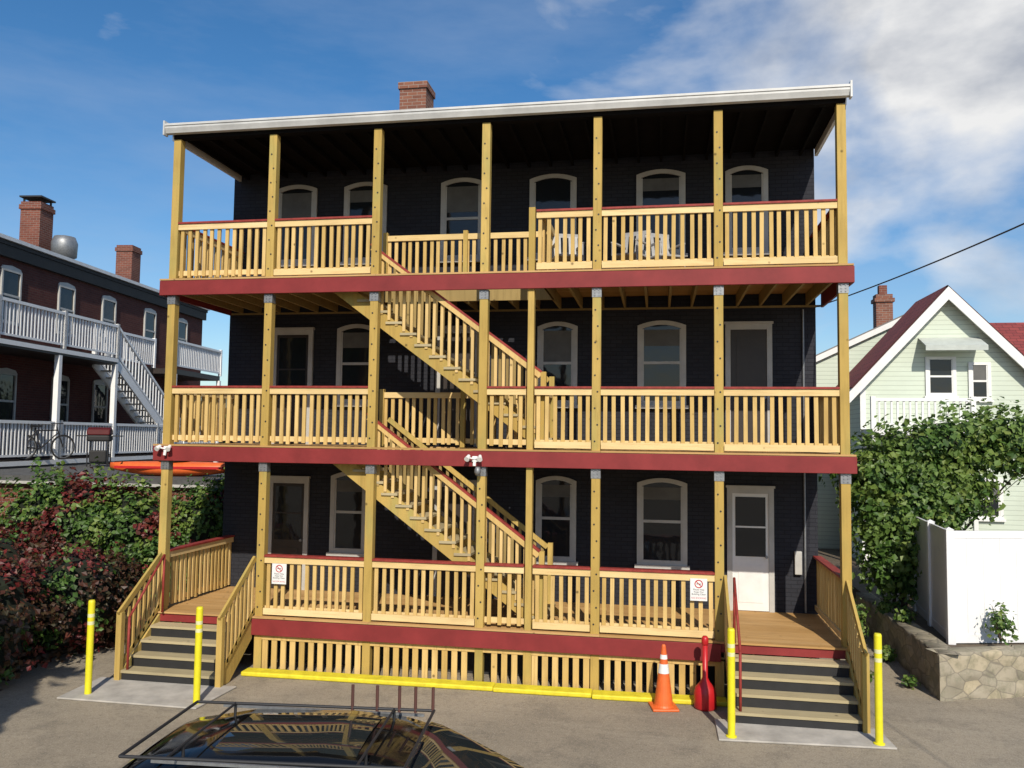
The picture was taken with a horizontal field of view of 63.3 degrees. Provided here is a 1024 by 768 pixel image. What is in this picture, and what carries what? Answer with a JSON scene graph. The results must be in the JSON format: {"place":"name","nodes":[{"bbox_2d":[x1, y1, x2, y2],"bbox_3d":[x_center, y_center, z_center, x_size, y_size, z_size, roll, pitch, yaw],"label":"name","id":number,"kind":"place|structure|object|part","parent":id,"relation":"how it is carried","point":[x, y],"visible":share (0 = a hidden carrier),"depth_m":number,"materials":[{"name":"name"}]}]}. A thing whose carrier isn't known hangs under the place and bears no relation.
{"place":"outdoors","nodes":[
{"label":"outdoors","id":0,"kind":"place"},
{"bbox_2d":[5,635,106,671],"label":"planting ground","id":1,"kind":"structure","parent":0,"point":[48,655],"depth_m":14.10,"materials":[{"name":"soil"}]},
{"bbox_2d":[0,456,180,570],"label":"vine thicket","id":2,"kind":"object","parent":1,"relation":"on","point":[73,511],"visible":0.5,"depth_m":16.23,"materials":[{"name":"green plant"}]},
{"bbox_2d":[0,195,222,468],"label":"brick row house","id":3,"kind":"structure","parent":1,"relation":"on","point":[82,347],"depth_m":26.38,"materials":[{"name":"red brick"}]},
{"bbox_2d":[0,368,16,431],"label":"window","id":4,"kind":"structure","parent":3,"relation":"in","point":[8,377],"depth_m":23.38,"materials":[{"name":"white glass"}]},
{"bbox_2d":[0,265,22,325],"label":"window","id":5,"kind":"structure","parent":3,"relation":"in","point":[10,276],"depth_m":23.47,"materials":[{"name":"white glass"}]},
{"bbox_2d":[12,423,74,459],"bbox_3d":[-12.589,1.541,22.333,0.560,0.996,1.724,-1,-4,31],"label":"bicycle","id":6,"kind":"object","parent":3,"relation":"on","point":[51,446],"visible":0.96,"depth_m":22.47,"materials":[{"name":"metal"}]},
{"bbox_2d":[48,375,69,431],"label":"window","id":7,"kind":"structure","parent":3,"relation":"in","point":[65,381],"depth_m":25.97,"materials":[{"name":"white glass"}]},
{"bbox_2d":[56,282,75,336],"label":"window","id":8,"kind":"structure","parent":3,"relation":"in","point":[66,299],"depth_m":26.07,"materials":[{"name":"white glass"}]},
{"bbox_2d":[91,379,107,426],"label":"window","id":9,"kind":"structure","parent":3,"relation":"in","point":[100,390],"depth_m":27.94,"materials":[{"name":"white glass"}]},
{"bbox_2d":[100,295,116,329],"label":"window","id":10,"kind":"structure","parent":3,"relation":"in","point":[109,304],"depth_m":28.44,"materials":[{"name":"white glass"}]},
{"bbox_2d":[142,385,151,433],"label":"window","id":11,"kind":"structure","parent":3,"relation":"in","point":[145,385],"depth_m":31.13,"materials":[{"name":"white glass"}]},
{"bbox_2d":[143,308,156,341],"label":"window","id":12,"kind":"structure","parent":3,"relation":"in","point":[150,316],"depth_m":31.22,"materials":[{"name":"white glass"}]},
{"bbox_2d":[178,318,187,357],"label":"window","id":13,"kind":"structure","parent":3,"relation":"in","point":[183,324],"depth_m":33.87,"materials":[{"name":"white glass"}]},
{"bbox_2d":[57,677,235,708],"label":"pavement","id":14,"kind":"structure","parent":0,"point":[134,692],"depth_m":12.25,"materials":[{"name":"concrete"}]},
{"bbox_2d":[84,600,95,694],"bbox_3d":[-6.231,3.892,12.252,0.140,1.385,0.140,0,-4,10],"label":"bollard","id":15,"kind":"object","parent":14,"relation":"on","point":[89,648],"visible":1,"depth_m":12.22,"materials":[{"name":"yellow plastic"}]},
{"bbox_2d":[193,606,202,703],"bbox_3d":[-4.491,3.890,11.873,0.140,1.385,0.140,-2,-4,34],"label":"bollard","id":16,"kind":"object","parent":14,"relation":"on","point":[198,654],"visible":0.82,"depth_m":11.84,"materials":[{"name":"yellow plastic"}]},
{"bbox_2d":[0,622,1023,767],"bbox_3d":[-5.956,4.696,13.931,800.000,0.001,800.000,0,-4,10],"label":"ground","id":17,"kind":"structure","parent":0,"point":[42,725],"depth_m":11.25,"materials":[{"name":"grey asphalt"}]},
{"bbox_2d":[0,510,155,690],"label":"hedge","id":18,"kind":"object","parent":17,"relation":"on","point":[43,602],"visible":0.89,"depth_m":13.89,"materials":[{"name":"brown plant"}]},
{"bbox_2d":[0,464,224,526],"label":"brick shed","id":19,"kind":"structure","parent":17,"relation":"on","point":[24,475],"depth_m":18.23,"materials":[{"name":"brick"}]},
{"bbox_2d":[76,427,122,466],"bbox_3d":[-11.563,1.762,23.256,1.140,1.094,0.440,2,-4,-13],"label":"grill","id":20,"kind":"object","parent":19,"relation":"on","point":[102,434],"visible":0.99,"depth_m":23.10,"materials":[{"name":"black paint"}]},
{"bbox_2d":[110,460,224,475],"bbox_3d":[-7.600,1.895,18.675,2.900,0.370,0.670,1,-4,0],"label":"kayak","id":21,"kind":"object","parent":19,"relation":"on","point":[184,468],"visible":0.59,"depth_m":18.46,"materials":[{"name":"orange plastic"}]},
{"bbox_2d":[132,467,224,631],"bbox_3d":[-6.371,3.265,16.663,1.796,3.155,2.775,0,-4,10],"label":"shrub","id":22,"kind":"object","parent":17,"relation":"on","point":[200,517],"visible":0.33,"depth_m":16.55,"materials":[{"name":"green plant"}]},
{"bbox_2d":[197,412,225,462],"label":"distant trees","id":23,"kind":"object","parent":17,"relation":"on","point":[219,442],"visible":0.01,"depth_m":75.21,"materials":[{"name":"green plant"}]},
{"bbox_2d":[117,684,523,767],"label":"parked car","id":24,"kind":"object","parent":17,"relation":"on","point":[268,735],"visible":1,"depth_m":6.20,"materials":[{"name":"black paint"}]},
{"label":"rear window","id":25,"kind":"part","parent":24,"relation":"part of","materials":[{"name":"glass"}]},
{"bbox_2d":[241,668,494,690],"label":"timber curb","id":26,"kind":"structure","parent":17,"relation":"on","point":[378,679],"depth_m":13.00,"materials":[{"name":"yellow paint"}]},
{"bbox_2d":[114,80,870,732],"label":"apartment building","id":27,"kind":"structure","parent":17,"relation":"on","point":[464,424],"depth_m":14.13,"materials":[{"name":"grey paint"}]},
{"bbox_2d":[272,563,286,583],"bbox_3d":[-3.830,3.123,13.652,0.250,0.330,0.014,0,-4,10],"label":"sign","id":28,"kind":"object","parent":27,"relation":"attached to","point":[279,572],"visible":1,"depth_m":13.65,"materials":[{"name":"white paint"}]},
{"bbox_2d":[268,475,310,589],"bbox_3d":[-4.362,2.882,16.122,0.870,2.180,0.079,0,-4,10],"label":"door","id":29,"kind":"structure","parent":27,"relation":"in","point":[289,495],"depth_m":16.13,"materials":[{"name":"brown paint"}]},
{"bbox_2d":[271,327,314,443],"bbox_3d":[-4.331,0.033,16.304,0.880,2.290,0.079,0,-4,10],"label":"door","id":30,"kind":"structure","parent":27,"relation":"in","point":[294,346],"depth_m":16.32,"materials":[{"name":"brown paint"}]},
{"bbox_2d":[278,185,317,266],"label":"window","id":31,"kind":"structure","parent":27,"relation":"in","point":[295,201],"depth_m":16.53,"materials":[{"name":"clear glass"}]},
{"bbox_2d":[326,472,365,556],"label":"window","id":32,"kind":"structure","parent":27,"relation":"in","point":[347,498],"depth_m":15.95,"materials":[{"name":"white glass"}]},
{"bbox_2d":[332,324,369,406],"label":"window","id":33,"kind":"structure","parent":27,"relation":"in","point":[352,359],"depth_m":16.13,"materials":[{"name":"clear glass"}]},
{"bbox_2d":[340,182,387,265],"bbox_3d":[-2.883,-3.149,16.252,0.960,1.650,0.089,0,-4,10],"label":"window","id":34,"kind":"structure","parent":27,"relation":"in","point":[358,197],"depth_m":16.30,"materials":[{"name":"clear glass"}]},
{"bbox_2d":[432,479,476,597],"bbox_3d":[-1.073,2.887,15.541,0.890,2.180,0.079,0,-4,10],"label":"door","id":35,"kind":"structure","parent":27,"relation":"in","point":[436,554],"depth_m":15.55,"materials":[{"name":"brown paint"}]},
{"bbox_2d":[434,326,477,446],"bbox_3d":[-1.037,0.038,15.721,0.890,2.290,0.079,0,-4,10],"label":"door","id":36,"kind":"structure","parent":27,"relation":"in","point":[442,384],"depth_m":15.73,"materials":[{"name":"brown paint"}]},
{"bbox_2d":[440,178,481,262],"bbox_3d":[-0.958,-3.146,15.912,0.930,1.650,0.089,0,-4,10],"label":"window","id":37,"kind":"structure","parent":27,"relation":"in","point":[460,197],"depth_m":15.94,"materials":[{"name":"clear glass"}]},
{"bbox_2d":[527,174,576,260],"bbox_3d":[0.766,-3.143,15.607,0.970,1.650,0.089,0,-4,10],"label":"window","id":38,"kind":"structure","parent":27,"relation":"in","point":[548,191],"depth_m":15.65,"materials":[{"name":"clear glass"}]},
{"bbox_2d":[535,476,577,565],"bbox_3d":[0.802,2.495,15.230,0.830,1.610,0.089,0,-4,10],"label":"window","id":39,"kind":"structure","parent":27,"relation":"in","point":[555,515],"depth_m":15.25,"materials":[{"name":"white glass"}]},
{"bbox_2d":[537,322,577,407],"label":"window","id":40,"kind":"structure","parent":27,"relation":"in","point":[557,342],"depth_m":15.43,"materials":[{"name":"clear glass"}]},
{"bbox_2d":[552,234,584,269],"bbox_3d":[0.948,-2.188,14.226,0.528,0.917,0.588,1,-4,-7],"label":"patio chair","id":41,"kind":"object","parent":27,"relation":"on","point":[569,254],"visible":0.41,"depth_m":14.43,"materials":[{"name":"white plastic"}]},
{"bbox_2d":[610,230,650,268],"bbox_3d":[2.013,-2.186,14.036,0.528,0.917,0.588,-2,-4,33],"label":"patio chair","id":42,"kind":"object","parent":27,"relation":"on","point":[635,253],"visible":0.39,"depth_m":14.14,"materials":[{"name":"white plastic"}]},
{"bbox_2d":[635,320,687,408],"bbox_3d":[2.719,-0.356,15.078,0.950,1.610,0.089,0,-4,10],"label":"window","id":43,"kind":"structure","parent":27,"relation":"in","point":[661,349],"depth_m":15.10,"materials":[{"name":"white glass"}]},
{"bbox_2d":[636,169,687,256],"bbox_3d":[2.735,-3.140,15.259,0.970,1.650,0.089,0,-4,10],"label":"window","id":44,"kind":"structure","parent":27,"relation":"in","point":[658,186],"depth_m":15.29,"materials":[{"name":"clear glass"}]},
{"bbox_2d":[634,478,689,569],"bbox_3d":[2.692,2.498,14.895,0.970,1.610,0.089,0,-4,10],"label":"window","id":45,"kind":"structure","parent":27,"relation":"in","point":[661,502],"depth_m":14.91,"materials":[{"name":"white glass"}]},
{"bbox_2d":[645,233,685,267],"bbox_3d":[2.598,-2.172,14.133,0.528,0.917,0.588,2,-4,-19],"label":"patio chair","id":46,"kind":"object","parent":27,"relation":"on","point":[652,243],"visible":0.38,"depth_m":14.31,"materials":[{"name":"white plastic"}]},
{"bbox_2d":[690,578,706,600],"bbox_3d":[2.808,3.093,12.481,0.250,0.330,0.014,0,-4,10],"label":"sign","id":47,"kind":"object","parent":27,"relation":"attached to","point":[698,589],"visible":1,"depth_m":12.48,"materials":[{"name":"white paint"}]},
{"bbox_2d":[723,165,768,256],"bbox_3d":[4.242,-3.138,14.992,0.830,1.650,0.089,0,-4,10],"label":"window","id":48,"kind":"structure","parent":27,"relation":"in","point":[748,183],"depth_m":15.02,"materials":[{"name":"clear glass"}]},
{"bbox_2d":[724,321,772,442],"bbox_3d":[4.222,0.036,14.792,0.850,2.310,0.079,0,-4,10],"label":"door","id":49,"kind":"structure","parent":27,"relation":"in","point":[748,344],"depth_m":14.81,"materials":[{"name":"brown paint"}]},
{"bbox_2d":[726,485,774,612],"bbox_3d":[4.200,2.890,14.608,0.840,2.190,0.079,0,-4,10],"label":"door","id":50,"kind":"structure","parent":27,"relation":"in","point":[750,509],"depth_m":14.61,"materials":[{"name":"white paint"}]},
{"bbox_2d":[818,223,1023,306],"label":"overhead cable","id":51,"kind":"object","parent":27,"relation":"attached to","point":[935,261],"visible":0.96,"depth_m":10.88,"materials":[{"name":"black metal"}]},
{"bbox_2d":[493,683,591,697],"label":"timber curb","id":52,"kind":"structure","parent":17,"relation":"on","point":[543,690],"depth_m":12.54,"materials":[{"name":"yellow paint"}]},
{"bbox_2d":[592,690,727,706],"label":"timber curb","id":53,"kind":"structure","parent":17,"relation":"on","point":[638,696],"depth_m":12.26,"materials":[{"name":"yellow paint"}]},
{"bbox_2d":[648,644,678,711],"bbox_3d":[2.195,4.228,12.013,0.380,0.900,0.380,1,-4,-1],"label":"traffic cone","id":54,"kind":"object","parent":17,"relation":"on","point":[663,701],"visible":1,"depth_m":11.93,"materials":[{"name":"orange plastic"}]},
{"bbox_2d":[694,635,716,711],"bbox_3d":[2.794,4.170,12.012,0.320,1.030,0.320,0,-4,10],"label":"cigarette receptacle","id":55,"kind":"object","parent":17,"relation":"on","point":[704,695],"visible":1,"depth_m":11.91,"materials":[{"name":"red plastic"}]},
{"bbox_2d":[855,597,870,642],"bbox_3d":[6.575,4.551,15.980,0.664,0.896,0.625,0,-4,10],"label":"weed","id":56,"kind":"object","parent":17,"relation":"on","point":[864,615],"visible":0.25,"depth_m":15.87,"materials":[{"name":"green plant"}]},
{"bbox_2d":[873,644,896,661],"bbox_3d":[6.599,4.758,14.661,0.399,0.316,0.368,0,-4,10],"label":"weed","id":57,"kind":"object","parent":17,"relation":"on","point":[887,654],"visible":0.87,"depth_m":14.59,"materials":[{"name":"green plant"}]},
{"bbox_2d":[901,675,920,689],"bbox_3d":[6.281,4.701,13.072,0.295,0.222,0.289,0,-4,10],"label":"weed","id":58,"kind":"object","parent":17,"relation":"on","point":[910,682],"visible":1,"depth_m":13.06,"materials":[{"name":"green plant"}]},
{"bbox_2d":[856,592,1023,700],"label":"stone wall","id":59,"kind":"structure","parent":17,"relation":"on","point":[940,669],"depth_m":12.71,"materials":[{"name":"beige stone"}]},
{"bbox_2d":[872,595,898,613],"bbox_3d":[7.049,4.184,15.630,0.434,0.382,0.359,1,-4,-8],"label":"weed","id":60,"kind":"object","parent":59,"relation":"on","point":[885,607],"visible":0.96,"depth_m":15.60,"materials":[{"name":"green plant"}]},
{"bbox_2d":[893,607,916,623],"bbox_3d":[6.973,4.145,14.727,0.369,0.358,0.432,-3,-5,44],"label":"weed","id":61,"kind":"object","parent":59,"relation":"on","point":[903,615],"visible":0.93,"depth_m":14.68,"materials":[{"name":"green plant"}]},
{"bbox_2d":[982,602,1018,646],"bbox_3d":[7.794,3.803,13.199,0.483,0.693,0.506,4,-5,-37],"label":"weed","id":62,"kind":"object","parent":59,"relation":"on","point":[998,621],"visible":1,"depth_m":13.17,"materials":[{"name":"green plant"}]},
{"bbox_2d":[0,0,1023,385],"label":"sky","id":63,"kind":"structure","parent":0,"point":[935,110],"materials":[{"name":"blue"}]},
{"bbox_2d":[715,719,896,749],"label":"pavement","id":64,"kind":"structure","parent":0,"point":[757,733],"depth_m":10.82,"materials":[{"name":"concrete"}]},
{"bbox_2d":[726,628,736,738],"bbox_3d":[2.858,3.888,10.819,0.140,1.385,0.140,3,-4,-31],"label":"bollard","id":65,"kind":"object","parent":64,"relation":"on","point":[731,676],"visible":1,"depth_m":10.78,"materials":[{"name":"yellow plastic"}]},
{"bbox_2d":[873,633,884,745],"bbox_3d":[4.692,3.899,10.626,0.140,1.385,0.140,0,-4,12],"label":"bollard","id":66,"kind":"object","parent":64,"relation":"on","point":[878,693],"visible":1,"depth_m":10.59,"materials":[{"name":"yellow plastic"}]},
{"bbox_2d":[818,548,1023,646],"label":"raised ground","id":67,"kind":"structure","parent":0,"point":[832,556],"depth_m":18.17,"materials":[{"name":"soil"}]},
{"bbox_2d":[816,285,1023,563],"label":"gabled house","id":68,"kind":"structure","parent":67,"relation":"on","point":[925,356],"depth_m":22.08,"materials":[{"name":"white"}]},
{"bbox_2d":[924,357,958,397],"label":"window","id":69,"kind":"structure","parent":68,"relation":"in","point":[940,372],"depth_m":22.04,"materials":[{"name":"white paint"}]},
{"bbox_2d":[968,362,993,401],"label":"window","id":70,"kind":"structure","parent":68,"relation":"in","point":[979,373],"depth_m":21.87,"materials":[{"name":"white paint"}]},
{"bbox_2d":[971,478,1005,521],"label":"window","id":71,"kind":"structure","parent":68,"relation":"in","point":[995,505],"depth_m":21.60,"materials":[{"name":"white paint"}]},
{"bbox_2d":[818,396,1023,608],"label":"grape vine tree","id":72,"kind":"object","parent":67,"relation":"on","point":[900,482],"visible":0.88,"depth_m":16.10,"materials":[{"name":"green plant"}]},
{"bbox_2d":[911,517,1023,644],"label":"vinyl fence","id":73,"kind":"object","parent":67,"relation":"on","point":[965,580],"visible":0.88,"depth_m":13.55,"materials":[{"name":"white plastic"}]}
]}

